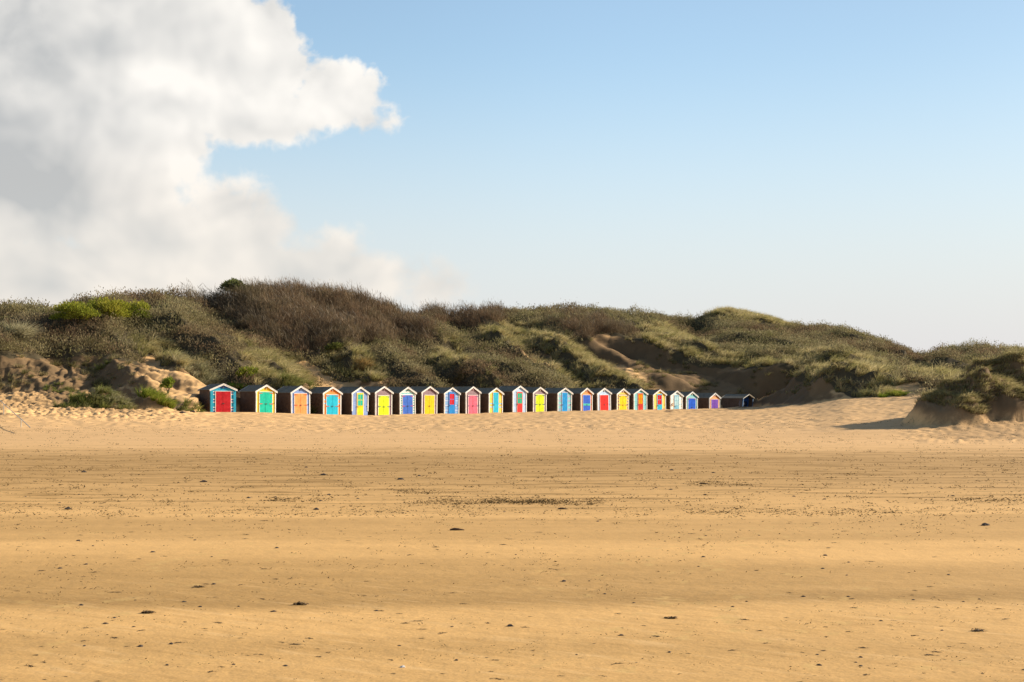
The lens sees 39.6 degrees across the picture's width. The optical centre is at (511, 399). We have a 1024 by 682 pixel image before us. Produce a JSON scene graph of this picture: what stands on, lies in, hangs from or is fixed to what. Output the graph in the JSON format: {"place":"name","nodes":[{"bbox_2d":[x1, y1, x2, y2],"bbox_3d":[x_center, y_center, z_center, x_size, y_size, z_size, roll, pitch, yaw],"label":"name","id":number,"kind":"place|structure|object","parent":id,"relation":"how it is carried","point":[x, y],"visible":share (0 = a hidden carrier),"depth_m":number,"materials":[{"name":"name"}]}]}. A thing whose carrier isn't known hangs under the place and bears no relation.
{"place":"outdoors","nodes":[
{"label":"outdoors","id":0,"kind":"place"},
{"bbox_2d":[0,296,992,422],"bbox_3d":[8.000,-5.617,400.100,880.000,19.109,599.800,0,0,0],"label":"dunes","id":1,"kind":"structure","parent":0,"point":[820,396],"depth_m":137.34,"materials":[{"name":"beige sand"}]},
{"bbox_2d":[0,315,46,341],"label":"grass tuft","id":2,"kind":"object","parent":1,"relation":"on","point":[28,331],"visible":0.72,"depth_m":128.59,"materials":[{"name":"plant"}]},
{"bbox_2d":[43,381,76,392],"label":"grass hummock","id":3,"kind":"object","parent":1,"relation":"on","point":[58,391],"depth_m":119.46,"materials":[{"name":"green plant"}]},
{"bbox_2d":[49,300,102,327],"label":"broom bush","id":4,"kind":"object","parent":1,"relation":"on","point":[75,309],"visible":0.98,"depth_m":133.89,"materials":[{"name":"green plant"}]},
{"bbox_2d":[52,386,114,408],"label":"grass hummock","id":5,"kind":"object","parent":1,"relation":"on","point":[82,399],"depth_m":105.70,"materials":[{"name":"green plant"}]},
{"bbox_2d":[91,360,110,369],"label":"grass tuft","id":6,"kind":"object","parent":1,"relation":"on","point":[101,365],"visible":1,"depth_m":125.57,"materials":[{"name":"green plant"}]},
{"bbox_2d":[86,297,132,319],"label":"broom bush","id":7,"kind":"object","parent":1,"relation":"on","point":[109,306],"visible":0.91,"depth_m":136.90,"materials":[{"name":"green plant"}]},
{"bbox_2d":[87,385,137,409],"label":"grass hummock","id":8,"kind":"object","parent":1,"relation":"on","point":[125,402],"depth_m":106.26,"materials":[{"name":"green plant"}]},
{"bbox_2d":[123,299,151,325],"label":"broom bush","id":9,"kind":"object","parent":1,"relation":"on","point":[140,305],"visible":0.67,"depth_m":141.54,"materials":[{"name":"green plant"}]},
{"bbox_2d":[133,385,181,408],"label":"grass hummock","id":10,"kind":"object","parent":1,"relation":"on","point":[154,394],"depth_m":108.64,"materials":[{"name":"green plant"}]},
{"bbox_2d":[149,333,174,344],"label":"grass tuft","id":11,"kind":"object","parent":1,"relation":"on","point":[162,339],"visible":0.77,"depth_m":134.80,"materials":[{"name":"green plant"}]},
{"bbox_2d":[158,375,174,392],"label":"leafy bush","id":12,"kind":"object","parent":1,"relation":"on","point":[167,382],"visible":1,"depth_m":117.19,"materials":[{"name":"green plant"}]},
{"bbox_2d":[175,396,205,411],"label":"grass hummock","id":13,"kind":"object","parent":1,"relation":"on","point":[196,406],"depth_m":111.20,"materials":[{"name":"green plant"}]},
{"bbox_2d":[167,347,228,385],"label":"grass tuft","id":14,"kind":"object","parent":1,"relation":"on","point":[210,376],"visible":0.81,"depth_m":127.64,"materials":[{"name":"green plant"}]},
{"bbox_2d":[198,383,237,411],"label":"beach hut","id":15,"kind":"object","parent":1,"relation":"on","point":[219,397],"visible":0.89,"depth_m":117.93,"materials":[{"name":"paint"}]},
{"bbox_2d":[216,391,222,411],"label":"door","id":16,"kind":"structure","parent":15,"relation":"in","point":[219,394],"depth_m":117.63,"materials":[{"name":"paint"}]},
{"bbox_2d":[222,391,230,411],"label":"door","id":17,"kind":"structure","parent":15,"relation":"in","point":[226,403],"depth_m":117.97,"materials":[{"name":"paint"}]},
{"bbox_2d":[219,277,249,291],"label":"leafy bush","id":18,"kind":"object","parent":1,"relation":"on","point":[230,283],"visible":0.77,"depth_m":165.53,"materials":[{"name":"green plant"}]},
{"bbox_2d":[227,382,251,392],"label":"leafy bush","id":19,"kind":"object","parent":1,"relation":"on","point":[231,384],"visible":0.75,"depth_m":126.63,"materials":[{"name":"green plant"}]},
{"bbox_2d":[235,365,258,381],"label":"leafy bush","id":20,"kind":"object","parent":1,"relation":"on","point":[249,370],"visible":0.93,"depth_m":127.70,"materials":[{"name":"green plant"}]},
{"bbox_2d":[238,385,277,412],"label":"beach hut","id":21,"kind":"object","parent":1,"relation":"on","point":[257,398],"visible":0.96,"depth_m":120.77,"materials":[{"name":"paint"}]},
{"bbox_2d":[259,392,265,411],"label":"door","id":22,"kind":"structure","parent":21,"relation":"in","point":[262,394],"depth_m":120.39,"materials":[{"name":"paint"}]},
{"bbox_2d":[265,392,272,412],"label":"door","id":23,"kind":"structure","parent":21,"relation":"in","point":[268,403],"depth_m":120.83,"materials":[{"name":"paint"}]},
{"bbox_2d":[277,319,300,338],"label":"bare tree","id":24,"kind":"object","parent":1,"relation":"on","point":[288,329],"visible":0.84,"depth_m":154.79,"materials":[{"name":"plant"}]},
{"bbox_2d":[276,386,311,413],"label":"beach hut","id":25,"kind":"object","parent":1,"relation":"on","point":[292,399],"visible":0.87,"depth_m":123.13,"materials":[{"name":"paint"}]},
{"bbox_2d":[294,394,300,413],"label":"door","id":26,"kind":"structure","parent":25,"relation":"in","point":[297,396],"depth_m":122.82,"materials":[{"name":"paint"}]},
{"bbox_2d":[301,394,306,413],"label":"door","id":27,"kind":"structure","parent":25,"relation":"in","point":[303,396],"depth_m":123.18,"materials":[{"name":"paint"}]},
{"bbox_2d":[287,326,310,349],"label":"bare tree","id":28,"kind":"object","parent":1,"relation":"on","point":[300,332],"visible":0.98,"depth_m":154.22,"materials":[{"name":"plant"}]},
{"bbox_2d":[275,369,325,413],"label":"grass tuft","id":29,"kind":"object","parent":1,"relation":"on","point":[297,381],"visible":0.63,"depth_m":126.30,"materials":[{"name":"green plant"}]},
{"bbox_2d":[312,332,330,352],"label":"bare tree","id":30,"kind":"object","parent":1,"relation":"on","point":[323,341],"visible":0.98,"depth_m":153.29,"materials":[{"name":"plant"}]},
{"bbox_2d":[309,387,342,414],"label":"beach hut","id":31,"kind":"object","parent":1,"relation":"on","point":[321,398],"visible":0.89,"depth_m":125.30,"materials":[{"name":"paint"}]},
{"bbox_2d":[326,395,331,413],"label":"door","id":32,"kind":"structure","parent":31,"relation":"in","point":[329,397],"depth_m":125.00,"materials":[{"name":"paint"}]},
{"bbox_2d":[332,395,337,414],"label":"door","id":33,"kind":"structure","parent":31,"relation":"in","point":[334,397],"depth_m":125.46,"materials":[{"name":"paint"}]},
{"bbox_2d":[324,342,344,353],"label":"leafy bush","id":34,"kind":"object","parent":1,"relation":"on","point":[334,346],"visible":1,"depth_m":152.27,"materials":[{"name":"green plant"}]},
{"bbox_2d":[338,387,369,414],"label":"beach hut","id":35,"kind":"object","parent":1,"relation":"on","point":[354,400],"visible":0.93,"depth_m":127.33,"materials":[{"name":"paint"}]},
{"bbox_2d":[357,393,363,414],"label":"door","id":36,"kind":"structure","parent":35,"relation":"in","point":[359,395],"depth_m":127.25,"materials":[{"name":"paint"}]},
{"bbox_2d":[351,355,375,371],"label":"grass tuft","id":37,"kind":"object","parent":1,"relation":"on","point":[367,363],"visible":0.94,"depth_m":147.70,"materials":[{"name":"plant"}]},
{"bbox_2d":[363,319,379,342],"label":"bare tree","id":38,"kind":"object","parent":1,"relation":"on","point":[373,325],"visible":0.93,"depth_m":159.07,"materials":[{"name":"plant"}]},
{"bbox_2d":[364,386,393,414],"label":"beach hut","id":39,"kind":"object","parent":1,"relation":"on","point":[380,401],"visible":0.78,"depth_m":129.02,"materials":[{"name":"paint"}]},
{"bbox_2d":[378,396,383,414],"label":"door","id":40,"kind":"structure","parent":39,"relation":"in","point":[381,398],"depth_m":128.84,"materials":[{"name":"paint"}]},
{"bbox_2d":[383,396,388,414],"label":"door","id":41,"kind":"structure","parent":39,"relation":"in","point":[386,398],"depth_m":129.25,"materials":[{"name":"paint"}]},
{"bbox_2d":[388,387,416,414],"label":"beach hut","id":42,"kind":"object","parent":1,"relation":"on","point":[403,400],"visible":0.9,"depth_m":130.87,"materials":[{"name":"paint"}]},
{"bbox_2d":[403,395,407,413],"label":"door","id":43,"kind":"structure","parent":42,"relation":"in","point":[405,397],"depth_m":130.71,"materials":[{"name":"paint"}]},
{"bbox_2d":[408,395,412,413],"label":"door","id":44,"kind":"structure","parent":42,"relation":"in","point":[410,397],"depth_m":131.10,"materials":[{"name":"paint"}]},
{"bbox_2d":[399,318,411,330],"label":"bare tree","id":45,"kind":"object","parent":1,"relation":"on","point":[405,324],"visible":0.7,"depth_m":173.77,"materials":[{"name":"plant"}]},
{"bbox_2d":[180,276,641,357],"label":"hawthorn thicket","id":46,"kind":"object","parent":1,"relation":"on","point":[302,303],"visible":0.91,"depth_m":169.41,"materials":[{"name":"brown plant"}]},
{"bbox_2d":[411,386,438,413],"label":"beach hut","id":47,"kind":"object","parent":1,"relation":"on","point":[426,399],"visible":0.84,"depth_m":132.63,"materials":[{"name":"paint"}]},
{"bbox_2d":[425,395,429,413],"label":"door","id":48,"kind":"structure","parent":47,"relation":"in","point":[427,397],"depth_m":132.48,"materials":[{"name":"paint"}]},
{"bbox_2d":[429,395,434,413],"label":"door","id":49,"kind":"structure","parent":47,"relation":"in","point":[432,397],"depth_m":132.80,"materials":[{"name":"paint"}]},
{"bbox_2d":[434,387,460,413],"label":"beach hut","id":50,"kind":"object","parent":1,"relation":"on","point":[447,400],"visible":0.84,"depth_m":134.46,"materials":[{"name":"paint"}]},
{"bbox_2d":[449,393,454,413],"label":"door","id":51,"kind":"structure","parent":50,"relation":"in","point":[451,395],"depth_m":134.47,"materials":[{"name":"paint"}]},
{"bbox_2d":[442,365,467,386],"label":"grass tuft","id":52,"kind":"object","parent":1,"relation":"on","point":[456,378],"visible":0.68,"depth_m":147.82,"materials":[{"name":"green plant"}]},
{"bbox_2d":[452,316,464,330],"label":"bare tree","id":53,"kind":"object","parent":1,"relation":"on","point":[457,319],"visible":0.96,"depth_m":186.42,"materials":[{"name":"plant"}]},
{"bbox_2d":[454,386,481,413],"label":"beach hut","id":54,"kind":"object","parent":1,"relation":"on","point":[469,400],"visible":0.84,"depth_m":136.23,"materials":[{"name":"paint"}]},
{"bbox_2d":[468,395,472,413],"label":"door","id":55,"kind":"structure","parent":54,"relation":"in","point":[470,405],"depth_m":136.05,"materials":[{"name":"paint"}]},
{"bbox_2d":[473,396,477,413],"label":"door","id":56,"kind":"structure","parent":54,"relation":"in","point":[475,405],"depth_m":136.45,"materials":[{"name":"paint"}]},
{"bbox_2d":[477,388,503,412],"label":"beach hut","id":57,"kind":"object","parent":1,"relation":"on","point":[491,400],"visible":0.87,"depth_m":138.22,"materials":[{"name":"paint"}]},
{"bbox_2d":[493,393,498,412],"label":"door","id":58,"kind":"structure","parent":57,"relation":"in","point":[495,395],"depth_m":138.23,"materials":[{"name":"paint"}]},
{"bbox_2d":[0,284,1023,405],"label":"buckthorn scrub","id":59,"kind":"object","parent":1,"relation":"on","point":[413,360],"visible":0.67,"depth_m":154.94,"materials":[{"name":"green plant"}]},
{"bbox_2d":[0,288,1023,397],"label":"marram grass","id":60,"kind":"structure","parent":1,"relation":"on","point":[506,329],"depth_m":160.18,"materials":[{"name":"green plant"}]},
{"bbox_2d":[498,386,527,411],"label":"beach hut","id":61,"kind":"object","parent":1,"relation":"on","point":[514,398],"visible":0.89,"depth_m":140.41,"materials":[{"name":"paint"}]},
{"bbox_2d":[517,392,522,411],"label":"door","id":62,"kind":"structure","parent":61,"relation":"in","point":[519,394],"depth_m":140.34,"materials":[{"name":"paint"}]},
{"bbox_2d":[523,387,547,411],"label":"beach hut","id":63,"kind":"object","parent":1,"relation":"on","point":[537,397],"visible":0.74,"depth_m":142.17,"materials":[{"name":"paint"}]},
{"bbox_2d":[536,395,539,411],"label":"door","id":64,"kind":"structure","parent":63,"relation":"in","point":[537,396],"depth_m":141.99,"materials":[{"name":"paint"}]},
{"bbox_2d":[539,395,543,411],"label":"door","id":65,"kind":"structure","parent":63,"relation":"in","point":[541,404],"depth_m":142.34,"materials":[{"name":"paint"}]},
{"bbox_2d":[545,388,572,411],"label":"beach hut","id":66,"kind":"object","parent":1,"relation":"on","point":[562,397],"visible":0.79,"depth_m":144.62,"materials":[{"name":"paint"}]},
{"bbox_2d":[562,393,567,410],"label":"door","id":67,"kind":"structure","parent":66,"relation":"in","point":[564,395],"depth_m":144.55,"materials":[{"name":"paint"}]},
{"bbox_2d":[568,388,593,410],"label":"beach hut","id":68,"kind":"object","parent":1,"relation":"on","point":[585,395],"visible":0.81,"depth_m":146.76,"materials":[{"name":"paint"}]},
{"bbox_2d":[583,395,589,410],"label":"door","id":69,"kind":"structure","parent":68,"relation":"in","point":[586,398],"depth_m":146.68,"materials":[{"name":"paint"}]},
{"bbox_2d":[582,388,611,410],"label":"beach hut","id":70,"kind":"object","parent":1,"relation":"on","point":[601,398],"visible":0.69,"depth_m":148.38,"materials":[{"name":"paint"}]},
{"bbox_2d":[600,395,603,409],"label":"door","id":71,"kind":"structure","parent":70,"relation":"in","point":[601,396],"depth_m":148.23,"materials":[{"name":"paint"}]},
{"bbox_2d":[604,395,608,409],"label":"door","id":72,"kind":"structure","parent":70,"relation":"in","point":[606,407],"depth_m":148.70,"materials":[{"name":"paint"}]},
{"bbox_2d":[606,388,629,409],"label":"beach hut","id":73,"kind":"object","parent":1,"relation":"on","point":[620,398],"visible":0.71,"depth_m":150.32,"materials":[{"name":"paint"}]},
{"bbox_2d":[619,396,622,409],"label":"door","id":74,"kind":"structure","parent":73,"relation":"in","point":[620,397],"depth_m":150.17,"materials":[{"name":"paint"}]},
{"bbox_2d":[623,396,626,409],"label":"door","id":75,"kind":"structure","parent":73,"relation":"in","point":[624,397],"depth_m":150.56,"materials":[{"name":"paint"}]},
{"bbox_2d":[625,389,647,409],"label":"beach hut","id":76,"kind":"object","parent":1,"relation":"on","point":[637,399],"visible":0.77,"depth_m":152.12,"materials":[{"name":"paint"}]},
{"bbox_2d":[638,393,642,409],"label":"door","id":77,"kind":"structure","parent":76,"relation":"in","point":[640,395],"depth_m":152.22,"materials":[{"name":"paint"}]},
{"bbox_2d":[644,389,666,409],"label":"beach hut","id":78,"kind":"object","parent":1,"relation":"on","point":[656,398],"visible":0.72,"depth_m":154.26,"materials":[{"name":"paint"}]},
{"bbox_2d":[657,394,661,409],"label":"door","id":79,"kind":"structure","parent":78,"relation":"in","point":[659,396],"depth_m":154.28,"materials":[{"name":"paint"}]},
{"bbox_2d":[662,391,683,408],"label":"beach hut","id":80,"kind":"object","parent":1,"relation":"on","point":[674,399],"visible":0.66,"depth_m":156.15,"materials":[{"name":"paint"}]},
{"bbox_2d":[674,395,678,408],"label":"door","id":81,"kind":"structure","parent":80,"relation":"in","point":[676,397],"depth_m":156.14,"materials":[{"name":"paint"}]},
{"bbox_2d":[680,391,698,408],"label":"beach hut","id":82,"kind":"object","parent":1,"relation":"on","point":[690,399],"visible":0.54,"depth_m":157.87,"materials":[{"name":"paint"}]},
{"bbox_2d":[688,398,691,408],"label":"door","id":83,"kind":"structure","parent":82,"relation":"in","point":[689,399],"depth_m":157.69,"materials":[{"name":"paint"}]},
{"bbox_2d":[692,398,695,408],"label":"door","id":84,"kind":"structure","parent":82,"relation":"in","point":[693,399],"depth_m":158.15,"materials":[{"name":"paint"}]},
{"bbox_2d":[695,393,720,408],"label":"beach hut","id":85,"kind":"object","parent":1,"relation":"on","point":[707,400],"visible":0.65,"depth_m":160.74,"materials":[{"name":"paint"}]},
{"bbox_2d":[721,394,754,407],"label":"beach hut","id":86,"kind":"object","parent":1,"relation":"on","point":[741,400],"visible":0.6,"depth_m":165.26,"materials":[{"name":"paint"}]},
{"bbox_2d":[856,354,889,365],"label":"grass tuft","id":87,"kind":"object","parent":1,"relation":"on","point":[882,361],"visible":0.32,"depth_m":168.83,"materials":[{"name":"green plant"}]},
{"bbox_2d":[877,387,909,397],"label":"grass tuft","id":88,"kind":"object","parent":1,"relation":"on","point":[898,393],"visible":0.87,"depth_m":136.63,"materials":[{"name":"green plant"}]},
{"bbox_2d":[911,349,1023,413],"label":"marram crown","id":89,"kind":"object","parent":1,"relation":"on","point":[994,376],"visible":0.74,"depth_m":73.37,"materials":[{"name":"green plant"}]},
{"bbox_2d":[0,353,1023,681],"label":"beach","id":90,"kind":"structure","parent":0,"point":[238,601],"depth_m":16.07,"materials":[{"name":"beige sand"}]},
{"bbox_2d":[0,400,30,427],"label":"handrail","id":91,"kind":"object","parent":90,"relation":"on","point":[15,414],"visible":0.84,"depth_m":78.07,"materials":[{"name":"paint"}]},
{"bbox_2d":[141,610,155,613],"bbox_3d":[-2.899,1.693,11.348,0.136,0.032,0.098,0,0,0],"label":"seaweed clump","id":92,"kind":"object","parent":90,"relation":"on","point":[146,612],"visible":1,"depth_m":11.34,"materials":[{"name":"plant"}]},
{"bbox_2d":[293,601,308,604],"bbox_3d":[-1.771,1.700,11.866,0.114,0.033,0.128,0,0,-40],"label":"seaweed clump","id":93,"kind":"object","parent":90,"relation":"on","point":[299,603],"visible":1,"depth_m":11.86,"materials":[{"name":"plant"}]},
{"bbox_2d":[0,417,1023,681],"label":"strand wrack","id":94,"kind":"object","parent":90,"relation":"on","point":[542,501],"visible":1,"depth_m":23.90,"materials":[{"name":"brown plant"}]},
{"bbox_2d":[0,0,1023,353],"label":"sky","id":95,"kind":"structure","parent":0,"point":[859,163],"materials":[{"name":"blue"}]}
]}

